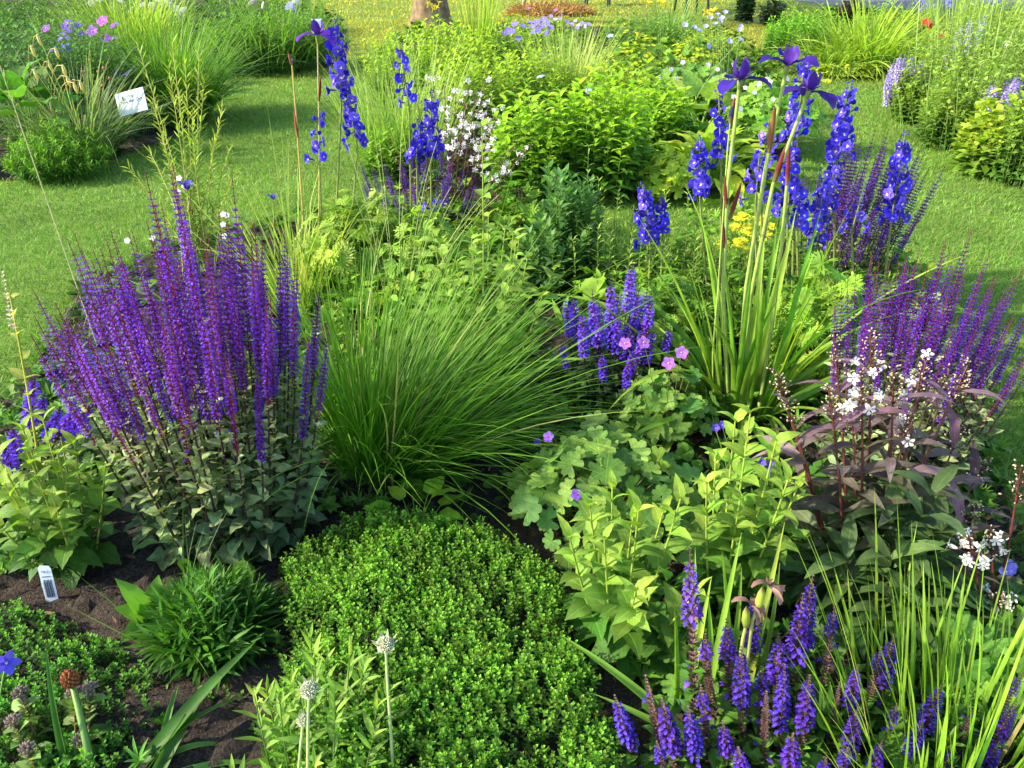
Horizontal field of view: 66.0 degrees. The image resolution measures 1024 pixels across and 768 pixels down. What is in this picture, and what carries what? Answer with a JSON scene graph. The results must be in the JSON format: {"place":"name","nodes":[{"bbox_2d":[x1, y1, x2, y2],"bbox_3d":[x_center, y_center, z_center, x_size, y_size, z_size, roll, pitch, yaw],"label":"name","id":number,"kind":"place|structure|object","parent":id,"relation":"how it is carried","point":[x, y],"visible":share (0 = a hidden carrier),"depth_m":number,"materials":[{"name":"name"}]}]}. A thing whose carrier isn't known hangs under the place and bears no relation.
{"place":"outdoors","nodes":[
{"label":"outdoors","id":0,"kind":"place"},
{"bbox_2d":[0,0,347,179],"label":"soil","id":1,"kind":"structure","parent":0,"point":[150,139],"depth_m":6.48,"materials":[{"name":"soil"}]},
{"bbox_2d":[0,34,115,157],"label":"waxbell","id":2,"kind":"object","parent":1,"relation":"on","point":[17,89],"visible":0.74,"depth_m":5.39,"materials":[{"name":"green plant"}]},
{"bbox_2d":[0,116,116,185],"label":"spurge","id":3,"kind":"object","parent":1,"relation":"on","point":[76,161],"visible":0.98,"depth_m":5.15,"materials":[{"name":"green plant"}]},
{"bbox_2d":[0,3,117,133],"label":"leafy perennial","id":4,"kind":"object","parent":1,"relation":"on","point":[7,64],"visible":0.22,"depth_m":6.06,"materials":[{"name":"green plant"}]},
{"bbox_2d":[6,0,126,74],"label":"leafy perennial","id":5,"kind":"object","parent":1,"relation":"on","point":[65,18],"visible":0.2,"depth_m":8.24,"materials":[{"name":"green plant"}]},
{"bbox_2d":[54,14,162,136],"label":"ornamental grass","id":6,"kind":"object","parent":1,"relation":"on","point":[105,60],"depth_m":6.17,"materials":[{"name":"green plant"}]},
{"bbox_2d":[0,17,228,171],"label":"ornamental grass","id":7,"kind":"object","parent":1,"relation":"on","point":[91,114],"depth_m":5.51,"materials":[{"name":"plant"}]},
{"bbox_2d":[22,0,209,58],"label":"ornamental grass","id":8,"kind":"object","parent":1,"relation":"on","point":[114,9],"depth_m":9.66,"materials":[{"name":"plant"}]},
{"bbox_2d":[36,0,300,130],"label":"ornamental grass","id":9,"kind":"object","parent":1,"relation":"on","point":[160,67],"depth_m":6.58,"materials":[{"name":"plant"}]},
{"bbox_2d":[0,0,350,164],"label":"undergrowth","id":10,"kind":"object","parent":1,"relation":"on","point":[136,137],"visible":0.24,"depth_m":11.86,"materials":[{"name":"green plant"}]},
{"bbox_2d":[198,3,271,76],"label":"leafy perennial","id":11,"kind":"object","parent":1,"relation":"on","point":[235,33],"visible":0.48,"depth_m":8.80,"materials":[{"name":"green plant"}]},
{"bbox_2d":[162,0,365,76],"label":"ornamental grass","id":12,"kind":"object","parent":1,"relation":"on","point":[305,68],"depth_m":8.94,"materials":[{"name":"plant"}]},
{"bbox_2d":[240,1,325,75],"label":"leafy perennial","id":13,"kind":"object","parent":1,"relation":"on","point":[280,29],"visible":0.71,"depth_m":8.94,"materials":[{"name":"green plant"}]},
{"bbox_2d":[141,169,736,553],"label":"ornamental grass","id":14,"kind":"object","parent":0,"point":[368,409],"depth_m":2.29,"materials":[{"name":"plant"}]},
{"bbox_2d":[0,0,1023,549],"bbox_3d":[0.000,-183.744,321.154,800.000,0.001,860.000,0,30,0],"label":"lawn","id":15,"kind":"structure","parent":0,"point":[28,226],"depth_m":4.99,"materials":[{"name":"plant"}]},
{"bbox_2d":[0,216,1023,767],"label":"garden soil","id":16,"kind":"structure","parent":15,"relation":"on","point":[224,726],"depth_m":1.94,"materials":[{"name":"soil"}]},
{"bbox_2d":[0,271,50,481],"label":"bellflower","id":17,"kind":"object","parent":16,"relation":"on","point":[17,372],"visible":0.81,"depth_m":1.97,"materials":[{"name":"green plant"}]},
{"bbox_2d":[0,375,93,500],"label":"purple flowers","id":18,"kind":"object","parent":16,"relation":"on","point":[10,459],"visible":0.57,"depth_m":2.01,"materials":[{"name":"purple plant"}]},
{"bbox_2d":[3,680,114,767],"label":"clary","id":19,"kind":"object","parent":16,"relation":"on","point":[30,753],"visible":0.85,"depth_m":1.56,"materials":[{"name":"green plant"}]},
{"bbox_2d":[0,407,126,588],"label":"bellflower","id":20,"kind":"object","parent":16,"relation":"on","point":[44,521],"visible":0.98,"depth_m":1.93,"materials":[{"name":"green plant"}]},
{"bbox_2d":[0,597,163,767],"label":"thyme cushion","id":21,"kind":"object","parent":16,"relation":"on","point":[74,648],"visible":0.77,"depth_m":1.68,"materials":[{"name":"green plant"}]},
{"bbox_2d":[48,393,140,480],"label":"delphinium foliage","id":22,"kind":"object","parent":16,"relation":"on","point":[87,457],"visible":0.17,"depth_m":2.32,"materials":[{"name":"green plant"}]},
{"bbox_2d":[3,642,254,767],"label":"leek plant","id":23,"kind":"object","parent":16,"relation":"on","point":[169,736],"visible":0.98,"depth_m":1.54,"materials":[{"name":"green plant"}]},
{"bbox_2d":[29,163,329,574],"bbox_3d":[-0.781,-0.043,1.989,0.680,0.988,0.612,0,30,0],"label":"salvia","id":24,"kind":"object","parent":16,"relation":"on","point":[161,505],"visible":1,"depth_m":1.92,"materials":[{"name":"purple plant"}]},
{"bbox_2d":[120,33,241,281],"bbox_3d":[-1.568,-1.045,3.663,0.557,1.050,0.496,0,30,0],"label":"willowleaf plant","id":25,"kind":"object","parent":16,"relation":"on","point":[193,217],"visible":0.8,"depth_m":3.65,"materials":[{"name":"green plant"}]},
{"bbox_2d":[26,207,341,360],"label":"weeds","id":26,"kind":"object","parent":16,"relation":"on","point":[80,312],"visible":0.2,"depth_m":3.50,"materials":[{"name":"green plant"}]},
{"bbox_2d":[119,555,289,692],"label":"pink plant","id":27,"kind":"object","parent":16,"relation":"on","point":[198,604],"visible":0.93,"depth_m":1.75,"materials":[{"name":"green plant"}]},
{"bbox_2d":[127,108,375,318],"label":"ornamental grass","id":28,"kind":"object","parent":16,"relation":"on","point":[301,272],"depth_m":3.29,"materials":[{"name":"plant"}]},
{"bbox_2d":[200,19,387,291],"bbox_3d":[-0.947,-0.910,3.325,0.884,1.153,0.620,19,35,29],"label":"iris","id":29,"kind":"object","parent":16,"relation":"on","point":[317,30],"visible":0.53,"depth_m":3.21,"materials":[{"name":"green plant"}]},
{"bbox_2d":[221,622,409,767],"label":"scabious","id":30,"kind":"object","parent":16,"relation":"on","point":[267,730],"visible":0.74,"depth_m":1.46,"materials":[{"name":"green plant"}]},
{"bbox_2d":[290,17,418,310],"bbox_3d":[-0.686,-0.890,3.286,0.647,1.158,0.670,0,30,0],"label":"delphinium","id":31,"kind":"object","parent":16,"relation":"on","point":[359,251],"depth_m":3.29,"materials":[{"name":"plant"}]},
{"bbox_2d":[362,476,463,569],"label":"plantain lily","id":32,"kind":"object","parent":16,"relation":"on","point":[396,493],"visible":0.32,"depth_m":2.14,"materials":[{"name":"green plant"}]},
{"bbox_2d":[340,81,493,320],"bbox_3d":[-0.473,-0.742,3.257,0.816,0.945,0.624,0,30,0],"label":"delphinium","id":33,"kind":"object","parent":16,"relation":"on","point":[395,266],"depth_m":3.25,"materials":[{"name":"plant"}]},
{"bbox_2d":[359,133,476,233],"bbox_3d":[-0.479,-1.027,4.043,0.604,0.640,0.612,0,30,0],"label":"salvia","id":34,"kind":"object","parent":16,"relation":"on","point":[448,197],"visible":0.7,"depth_m":3.98,"materials":[{"name":"purple plant"}]},
{"bbox_2d":[415,90,449,218],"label":"delphinium","id":35,"kind":"object","parent":16,"relation":"on","point":[429,124],"visible":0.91,"depth_m":3.33,"materials":[{"name":"blue plant"}]},
{"bbox_2d":[253,500,624,767],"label":"thyme cushion","id":36,"kind":"object","parent":16,"relation":"on","point":[372,573],"visible":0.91,"depth_m":1.68,"materials":[{"name":"green plant"}]},
{"bbox_2d":[390,75,531,233],"bbox_3d":[-0.253,-1.139,4.074,0.715,0.866,0.444,0,30,0],"label":"penstemon","id":37,"kind":"object","parent":16,"relation":"on","point":[502,170],"visible":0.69,"depth_m":4.01,"materials":[{"name":"white plant"}]},
{"bbox_2d":[403,118,561,404],"bbox_3d":[-0.088,-0.406,2.689,0.541,0.918,0.555,0,30,0],"label":"bellflower","id":38,"kind":"object","parent":16,"relation":"on","point":[471,263],"visible":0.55,"depth_m":2.68,"materials":[{"name":"green plant"}]},
{"bbox_2d":[0,341,1023,767],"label":"weeds","id":39,"kind":"object","parent":16,"relation":"on","point":[136,599],"visible":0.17,"depth_m":2.11,"materials":[{"name":"green plant"}]},
{"bbox_2d":[516,159,606,304],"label":"lily plant","id":40,"kind":"object","parent":16,"relation":"on","point":[555,240],"visible":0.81,"depth_m":3.36,"materials":[{"name":"green plant"}]},
{"bbox_2d":[501,410,706,573],"bbox_3d":[0.247,0.270,2.109,0.555,0.324,0.551,0,30,0],"label":"geranium","id":41,"kind":"object","parent":16,"relation":"on","point":[600,446],"visible":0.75,"depth_m":2.02,"materials":[{"name":"green plant"}]},
{"bbox_2d":[542,142,683,302],"bbox_3d":[0.458,-0.706,3.418,0.599,0.706,0.636,-12,32,-20],"label":"goldenrod","id":42,"kind":"object","parent":16,"relation":"on","point":[630,252],"visible":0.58,"depth_m":3.39,"materials":[{"name":"green plant"}]},
{"bbox_2d":[559,259,672,429],"bbox_3d":[0.329,-0.146,2.645,0.377,0.542,0.358,22,37,33],"label":"salvia","id":43,"kind":"object","parent":16,"relation":"on","point":[626,374],"visible":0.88,"depth_m":2.60,"materials":[{"name":"purple plant"}]},
{"bbox_2d":[554,468,712,688],"bbox_3d":[0.251,0.404,1.726,0.327,0.478,0.324,0,30,0],"label":"bellflower","id":44,"kind":"object","parent":16,"relation":"on","point":[618,610],"visible":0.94,"depth_m":1.71,"materials":[{"name":"green plant"}]},
{"bbox_2d":[299,178,974,365],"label":"weeds","id":45,"kind":"object","parent":16,"relation":"on","point":[512,217],"visible":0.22,"depth_m":3.35,"materials":[{"name":"green plant"}]},
{"bbox_2d":[633,181,681,285],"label":"delphinium","id":46,"kind":"object","parent":16,"relation":"on","point":[645,199],"visible":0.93,"depth_m":3.10,"materials":[{"name":"blue plant"}]},
{"bbox_2d":[600,266,736,374],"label":"delphinium foliage","id":47,"kind":"object","parent":16,"relation":"on","point":[669,308],"visible":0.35,"depth_m":2.94,"materials":[{"name":"green plant"}]},
{"bbox_2d":[617,336,720,446],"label":"geranium","id":48,"kind":"object","parent":16,"relation":"on","point":[656,396],"visible":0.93,"depth_m":2.42,"materials":[{"name":"green plant"}]},
{"bbox_2d":[564,523,785,742],"bbox_3d":[0.359,0.527,1.550,0.474,0.439,0.231,-7,31,-12],"label":"iris","id":49,"kind":"object","parent":16,"relation":"on","point":[761,602],"visible":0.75,"depth_m":1.59,"materials":[{"name":"green plant"}]},
{"bbox_2d":[634,184,772,310],"bbox_3d":[0.835,-0.569,3.400,0.583,0.486,0.628,0,30,0],"label":"goldenrod","id":50,"kind":"object","parent":16,"relation":"on","point":[695,267],"visible":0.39,"depth_m":3.37,"materials":[{"name":"green plant"}]},
{"bbox_2d":[675,135,739,308],"bbox_3d":[0.773,-0.588,3.136,0.207,0.785,0.279,-23,37,-34],"label":"delphinium","id":51,"kind":"object","parent":16,"relation":"on","point":[700,183],"visible":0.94,"depth_m":3.02,"materials":[{"name":"blue plant"}]},
{"bbox_2d":[689,80,754,299],"bbox_3d":[0.859,-0.679,3.101,0.242,0.978,0.290,-15,33,-25],"label":"delphinium","id":52,"kind":"object","parent":16,"relation":"on","point":[720,134],"visible":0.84,"depth_m":2.97,"materials":[{"name":"blue plant"}]},
{"bbox_2d":[658,612,820,744],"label":"geranium","id":53,"kind":"object","parent":16,"relation":"on","point":[667,683],"visible":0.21,"depth_m":1.65,"materials":[{"name":"green plant"}]},
{"bbox_2d":[670,403,814,618],"bbox_3d":[0.535,0.299,1.803,0.273,0.581,0.310,12,32,20],"label":"bellflower","id":54,"kind":"object","parent":16,"relation":"on","point":[725,526],"visible":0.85,"depth_m":1.76,"materials":[{"name":"green plant"}]},
{"bbox_2d":[711,192,802,305],"bbox_3d":[1.036,-0.567,3.365,0.370,0.519,0.378,14,33,23],"label":"spurge","id":55,"kind":"object","parent":16,"relation":"on","point":[743,217],"visible":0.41,"depth_m":3.32,"materials":[{"name":"yellow plant"}]},
{"bbox_2d":[514,44,1005,475],"bbox_3d":[0.781,-0.350,2.423,1.570,1.288,0.962,0,30,0],"label":"iris","id":56,"kind":"object","parent":16,"relation":"on","point":[751,373],"visible":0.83,"depth_m":2.48,"materials":[{"name":"green plant"}]},
{"bbox_2d":[771,131,824,303],"bbox_3d":[1.090,-0.522,2.972,0.266,0.834,0.203,0,30,0],"label":"delphinium","id":57,"kind":"object","parent":16,"relation":"on","point":[794,187],"visible":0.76,"depth_m":2.86,"materials":[{"name":"blue plant"}]},
{"bbox_2d":[779,52,831,289],"bbox_3d":[1.126,-0.675,2.990,0.275,1.081,0.231,-22,37,-33],"label":"delphinium","id":58,"kind":"object","parent":16,"relation":"on","point":[804,121],"visible":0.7,"depth_m":2.83,"materials":[{"name":"blue plant"}]},
{"bbox_2d":[612,548,1023,767],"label":"salvia","id":59,"kind":"object","parent":16,"relation":"on","point":[661,729],"visible":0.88,"depth_m":1.52,"materials":[{"name":"purple plant"}]},
{"bbox_2d":[795,157,845,269],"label":"delphinium","id":60,"kind":"object","parent":16,"relation":"on","point":[829,186],"visible":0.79,"depth_m":2.94,"materials":[{"name":"blue plant"}]},
{"bbox_2d":[768,250,887,409],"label":"delphinium foliage","id":61,"kind":"object","parent":16,"relation":"on","point":[826,297],"visible":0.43,"depth_m":2.66,"materials":[{"name":"green plant"}]},
{"bbox_2d":[808,79,867,284],"bbox_3d":[1.286,-0.648,3.029,0.281,0.995,0.246,22,36,33],"label":"delphinium","id":62,"kind":"object","parent":16,"relation":"on","point":[842,132],"visible":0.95,"depth_m":2.84,"materials":[{"name":"blue plant"}]},
{"bbox_2d":[798,128,945,300],"bbox_3d":[1.496,-0.719,3.390,0.515,0.758,0.502,0,30,0],"label":"salvia","id":63,"kind":"object","parent":16,"relation":"on","point":[881,240],"visible":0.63,"depth_m":3.32,"materials":[{"name":"purple plant"}]},
{"bbox_2d":[750,328,1009,679],"bbox_3d":[0.906,0.307,1.841,0.663,0.769,0.646,0,30,0],"label":"penstemon","id":64,"kind":"object","parent":16,"relation":"on","point":[845,535],"visible":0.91,"depth_m":1.79,"materials":[{"name":"green plant"}]},
{"bbox_2d":[849,131,914,321],"bbox_3d":[1.509,-0.576,3.081,0.286,0.818,0.231,17,34,27],"label":"delphinium","id":65,"kind":"object","parent":16,"relation":"on","point":[894,198],"visible":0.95,"depth_m":2.94,"materials":[{"name":"blue plant"}]},
{"bbox_2d":[785,489,1023,767],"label":"ornamental grass","id":66,"kind":"object","parent":16,"relation":"on","point":[899,629],"depth_m":1.56,"materials":[{"name":"plant"}]},
{"bbox_2d":[813,230,1023,514],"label":"salvia","id":67,"kind":"object","parent":16,"relation":"on","point":[921,421],"visible":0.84,"depth_m":2.21,"materials":[{"name":"purple plant"}]},
{"bbox_2d":[909,559,1023,709],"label":"geranium","id":68,"kind":"object","parent":16,"relation":"on","point":[968,623],"visible":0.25,"depth_m":1.67,"materials":[{"name":"green plant"}]},
{"bbox_2d":[946,459,1023,646],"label":"penstemon","id":69,"kind":"object","parent":16,"relation":"on","point":[993,584],"visible":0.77,"depth_m":1.75,"materials":[{"name":"white plant"}]},
{"bbox_2d":[503,0,598,16],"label":"ornamental grass clump","id":70,"kind":"object","parent":15,"relation":"on","point":[547,9],"visible":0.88,"depth_m":15.10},
{"bbox_2d":[368,26,787,201],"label":"soil","id":71,"kind":"structure","parent":0,"point":[478,184],"depth_m":5.84,"materials":[{"name":"soil"}]},
{"bbox_2d":[289,0,454,175],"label":"ornamental grass","id":72,"kind":"object","parent":71,"relation":"on","point":[381,100],"depth_m":5.19,"materials":[{"name":"plant"}]},
{"bbox_2d":[357,24,420,106],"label":"leafy perennial","id":73,"kind":"object","parent":71,"relation":"on","point":[385,66],"visible":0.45,"depth_m":6.98,"materials":[{"name":"green plant"}]},
{"bbox_2d":[358,125,422,189],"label":"leafy perennial","id":74,"kind":"object","parent":71,"relation":"on","point":[370,163],"visible":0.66,"depth_m":4.98,"materials":[{"name":"green plant"}]},
{"bbox_2d":[307,0,489,184],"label":"ornamental grass","id":75,"kind":"object","parent":71,"relation":"on","point":[434,162],"depth_m":5.02,"materials":[{"name":"plant"}]},
{"bbox_2d":[394,12,493,89],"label":"leafy perennial","id":76,"kind":"object","parent":71,"relation":"on","point":[431,51],"visible":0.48,"depth_m":8.03,"materials":[{"name":"green plant"}]},
{"bbox_2d":[418,23,518,144],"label":"leafy perennial","id":77,"kind":"object","parent":71,"relation":"on","point":[477,69],"visible":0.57,"depth_m":6.01,"materials":[{"name":"green plant"}]},
{"bbox_2d":[455,0,508,38],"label":"ornamental grass","id":78,"kind":"object","parent":71,"relation":"on","point":[485,17],"depth_m":10.51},
{"bbox_2d":[474,14,575,65],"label":"leafy perennial","id":79,"kind":"object","parent":71,"relation":"on","point":[515,34],"visible":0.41,"depth_m":9.50,"materials":[{"name":"green plant"}]},
{"bbox_2d":[479,78,582,206],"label":"leafy perennial","id":80,"kind":"object","parent":71,"relation":"on","point":[528,166],"visible":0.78,"depth_m":4.60,"materials":[{"name":"green plant"}]},
{"bbox_2d":[484,32,579,123],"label":"leafy perennial","id":81,"kind":"object","parent":71,"relation":"on","point":[526,84],"visible":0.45,"depth_m":6.63,"materials":[{"name":"green plant"}]},
{"bbox_2d":[507,2,632,109],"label":"ornamental grass","id":82,"kind":"object","parent":71,"relation":"on","point":[569,61],"depth_m":6.94,"materials":[{"name":"plant"}]},
{"bbox_2d":[359,14,799,196],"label":"undergrowth","id":83,"kind":"object","parent":71,"relation":"on","point":[740,55],"visible":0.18,"depth_m":8.65,"materials":[{"name":"green plant"}]},
{"bbox_2d":[544,62,656,205],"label":"leafy perennial","id":84,"kind":"object","parent":71,"relation":"on","point":[600,134],"visible":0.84,"depth_m":4.62,"materials":[{"name":"green plant"}]},
{"bbox_2d":[585,21,689,92],"bbox_3d":[1.107,-2.933,7.243,1.108,0.739,1.081,0,30,0],"label":"lady mantle","id":85,"kind":"object","parent":71,"relation":"on","point":[672,62],"visible":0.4,"depth_m":7.09,"materials":[{"name":"green plant"}]},
{"bbox_2d":[599,10,705,57],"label":"leafy perennial","id":86,"kind":"object","parent":71,"relation":"on","point":[607,29],"visible":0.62,"depth_m":10.23,"materials":[{"name":"green plant"}]},
{"bbox_2d":[606,58,703,149],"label":"leafy perennial","id":87,"kind":"object","parent":71,"relation":"on","point":[662,113],"visible":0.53,"depth_m":5.37,"materials":[{"name":"green plant"}]},
{"bbox_2d":[631,143,711,198],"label":"coral bells","id":88,"kind":"object","parent":71,"relation":"on","point":[676,175],"visible":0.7,"depth_m":4.70,"materials":[{"name":"green plant"}]},
{"bbox_2d":[652,58,736,119],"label":"geranium","id":89,"kind":"object","parent":71,"relation":"on","point":[701,73],"visible":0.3,"depth_m":6.62,"materials":[{"name":"green plant"}]},
{"bbox_2d":[659,25,739,74],"bbox_3d":[1.822,-3.132,7.666,0.857,0.660,0.846,0,30,0],"label":"lady mantle","id":90,"kind":"object","parent":71,"relation":"on","point":[687,52],"visible":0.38,"depth_m":7.51,"materials":[{"name":"green plant"}]},
{"bbox_2d":[660,67,753,133],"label":"hosta","id":91,"kind":"object","parent":71,"relation":"on","point":[688,78],"visible":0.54,"depth_m":6.29,"materials":[{"name":"green plant"}]},
{"bbox_2d":[650,115,783,208],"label":"hosta","id":92,"kind":"object","parent":71,"relation":"on","point":[708,138],"visible":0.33,"depth_m":4.93,"materials":[{"name":"green plant"}]},
{"bbox_2d":[724,75,825,152],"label":"geranium","id":93,"kind":"object","parent":71,"relation":"on","point":[761,110],"visible":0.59,"depth_m":5.61,"materials":[{"name":"green plant"}]},
{"bbox_2d":[763,19,926,77],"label":"soil","id":94,"kind":"structure","parent":0,"point":[795,71],"depth_m":9.36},
{"bbox_2d":[762,3,825,65],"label":"leafy perennial","id":95,"kind":"object","parent":94,"relation":"on","point":[779,39],"visible":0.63,"depth_m":9.44,"materials":[{"name":"green plant"}]},
{"bbox_2d":[754,14,903,81],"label":"daylily","id":96,"kind":"object","parent":94,"relation":"on","point":[837,56],"visible":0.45,"depth_m":8.82,"materials":[{"name":"green plant"}]},
{"bbox_2d":[750,0,994,82],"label":"daylily","id":97,"kind":"object","parent":94,"relation":"on","point":[891,48],"visible":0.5,"depth_m":8.97,"materials":[{"name":"green plant"}]},
{"bbox_2d":[889,30,1023,188],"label":"soil","id":98,"kind":"structure","parent":0,"point":[1012,182],"depth_m":5.89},
{"bbox_2d":[884,15,946,123],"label":"leafy perennial","id":99,"kind":"object","parent":98,"relation":"on","point":[905,107],"visible":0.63,"depth_m":6.66,"materials":[{"name":"green plant"}]},
{"bbox_2d":[920,1,1007,100],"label":"leafy perennial","id":100,"kind":"object","parent":98,"relation":"on","point":[964,36],"visible":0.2,"depth_m":6.92,"materials":[{"name":"green plant"}]},
{"bbox_2d":[911,22,1017,150],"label":"leafy perennial","id":101,"kind":"object","parent":98,"relation":"on","point":[932,130],"visible":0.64,"depth_m":5.82,"materials":[{"name":"green plant"}]},
{"bbox_2d":[915,0,1023,56],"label":"daylily","id":102,"kind":"object","parent":98,"relation":"on","point":[962,11],"visible":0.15,"depth_m":8.63,"materials":[{"name":"green plant"}]},
{"bbox_2d":[934,0,1023,86],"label":"leafy perennial","id":103,"kind":"object","parent":98,"relation":"on","point":[975,24],"visible":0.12,"depth_m":7.97,"materials":[{"name":"green plant"}]},
{"bbox_2d":[941,88,1023,179],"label":"leafy perennial","id":104,"kind":"object","parent":98,"relation":"on","point":[982,127],"visible":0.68,"depth_m":5.21,"materials":[{"name":"green plant"}]},
{"bbox_2d":[968,0,1023,105],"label":"leafy perennial","id":105,"kind":"object","parent":98,"relation":"on","point":[1015,56],"visible":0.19,"depth_m":6.13,"materials":[{"name":"green plant"}]},
{"bbox_2d":[987,73,1023,187],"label":"leafy perennial","id":106,"kind":"object","parent":98,"relation":"on","point":[1006,164],"visible":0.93,"depth_m":5.05,"materials":[{"name":"green plant"}]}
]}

